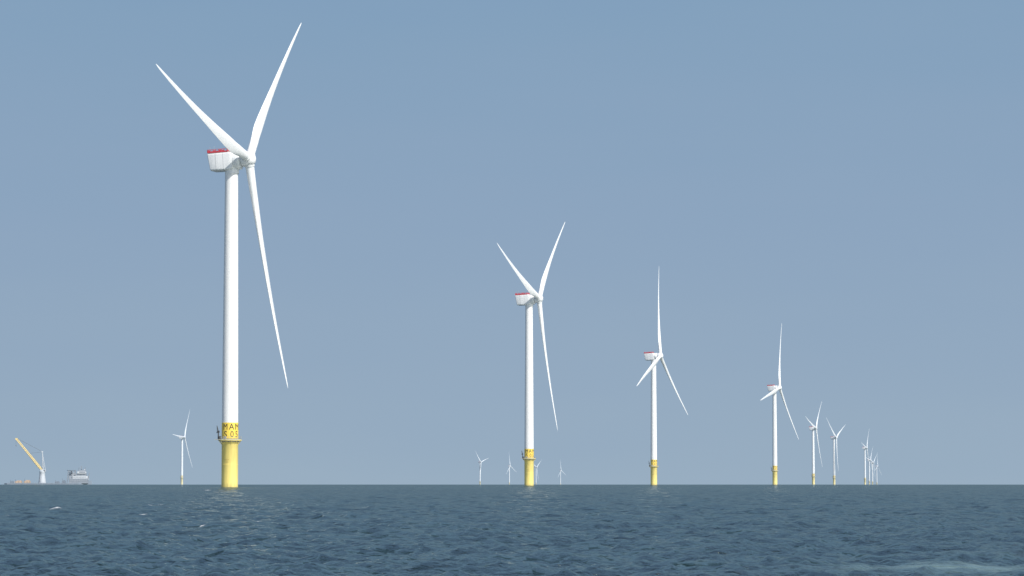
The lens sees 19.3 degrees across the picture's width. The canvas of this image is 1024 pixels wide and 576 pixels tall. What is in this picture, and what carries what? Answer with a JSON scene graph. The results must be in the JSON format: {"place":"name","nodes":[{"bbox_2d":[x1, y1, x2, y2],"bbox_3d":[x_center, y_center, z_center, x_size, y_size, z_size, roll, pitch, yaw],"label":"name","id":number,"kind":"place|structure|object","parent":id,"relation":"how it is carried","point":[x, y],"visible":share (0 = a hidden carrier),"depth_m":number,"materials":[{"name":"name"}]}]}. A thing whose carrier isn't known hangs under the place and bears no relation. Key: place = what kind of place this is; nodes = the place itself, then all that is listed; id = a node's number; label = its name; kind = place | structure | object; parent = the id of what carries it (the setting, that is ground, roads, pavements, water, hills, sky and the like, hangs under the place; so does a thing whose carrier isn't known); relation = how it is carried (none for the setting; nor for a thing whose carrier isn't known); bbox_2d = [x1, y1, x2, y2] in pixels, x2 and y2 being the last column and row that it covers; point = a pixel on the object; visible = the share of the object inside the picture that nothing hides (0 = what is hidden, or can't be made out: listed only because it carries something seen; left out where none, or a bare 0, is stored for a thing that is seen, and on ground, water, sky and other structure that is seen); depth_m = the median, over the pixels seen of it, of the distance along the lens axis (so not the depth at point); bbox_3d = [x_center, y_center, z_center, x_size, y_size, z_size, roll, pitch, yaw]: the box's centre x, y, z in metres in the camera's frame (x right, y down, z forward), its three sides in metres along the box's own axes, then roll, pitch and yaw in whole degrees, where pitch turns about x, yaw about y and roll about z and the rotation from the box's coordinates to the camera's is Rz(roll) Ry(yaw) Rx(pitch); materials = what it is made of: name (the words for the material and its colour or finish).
{"place":"outdoors","nodes":[
{"label":"outdoors","id":0,"kind":"place"},
{"bbox_2d":[0,485,1023,575],"bbox_3d":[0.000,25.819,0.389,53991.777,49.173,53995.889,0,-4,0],"label":"sea","id":1,"kind":"structure","parent":0,"point":[517,530],"depth_m":84.92,"materials":[{"name":"liquid"}]},
{"bbox_2d":[4,438,91,484],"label":"crane vessel","id":2,"kind":"object","parent":1,"relation":"on","point":[80,477],"visible":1,"depth_m":6980.83,"materials":[{"name":"white metal"}]},
{"bbox_2d":[173,411,192,484],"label":"wind turbine","id":3,"kind":"object","parent":1,"relation":"in","point":[182,438],"visible":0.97,"depth_m":6867.77,"materials":[{"name":"white paint"}]},
{"bbox_2d":[156,24,300,486],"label":"wind turbine","id":4,"kind":"object","parent":1,"relation":"in","point":[233,159],"visible":0.99,"depth_m":992.27,"materials":[{"name":"white paint"}]},
{"bbox_2d":[476,453,487,484],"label":"wind turbine","id":5,"kind":"object","parent":1,"relation":"in","point":[480,471],"visible":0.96,"depth_m":13870.83,"materials":[{"name":"white paint"}]},
{"bbox_2d":[506,458,512,484],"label":"wind turbine","id":6,"kind":"object","parent":1,"relation":"in","point":[509,472],"visible":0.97,"depth_m":16166.94,"materials":[{"name":"white paint"}]},
{"bbox_2d":[497,223,564,484],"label":"wind turbine","id":7,"kind":"object","parent":1,"relation":"in","point":[528,301],"visible":0.97,"depth_m":1743.66,"materials":[{"name":"white paint"}]},
{"bbox_2d":[637,279,687,484],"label":"wind turbine","id":8,"kind":"object","parent":1,"relation":"in","point":[654,358],"visible":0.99,"depth_m":2526.92,"materials":[{"name":"white paint"}]},
{"bbox_2d":[761,325,798,484],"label":"wind turbine","id":9,"kind":"object","parent":1,"relation":"in","point":[773,389],"visible":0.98,"depth_m":3365.46,"materials":[{"name":"white paint"}]},
{"bbox_2d":[806,402,821,484],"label":"wind turbine","id":10,"kind":"object","parent":1,"relation":"in","point":[813,428],"visible":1,"depth_m":5779.86,"materials":[{"name":"white paint"}]},
{"bbox_2d":[828,422,843,484],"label":"wind turbine","id":11,"kind":"object","parent":1,"relation":"in","point":[833,438],"visible":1,"depth_m":6946.46,"materials":[{"name":"white paint"}]},
{"bbox_2d":[861,433,870,484],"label":"wind turbine","id":12,"kind":"object","parent":1,"relation":"in","point":[864,447],"visible":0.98,"depth_m":8813.58,"materials":[{"name":"white paint"}]},
{"bbox_2d":[866,448,872,484],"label":"wind turbine","id":13,"kind":"object","parent":1,"relation":"in","point":[869,460],"visible":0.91,"depth_m":12824.83,"materials":[{"name":"white paint"}]},
{"bbox_2d":[871,455,876,484],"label":"wind turbine","id":14,"kind":"object","parent":1,"relation":"in","point":[872,462],"visible":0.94,"depth_m":14171.69,"materials":[{"name":"white paint"}]},
{"bbox_2d":[875,452,881,484],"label":"wind turbine","id":15,"kind":"object","parent":1,"relation":"in","point":[876,466],"visible":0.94,"depth_m":16169.60,"materials":[{"name":"white paint"}]},
{"bbox_2d":[0,0,1023,484],"label":"sky","id":16,"kind":"structure","parent":0,"point":[846,176],"materials":[{"name":"blue"}]}
]}

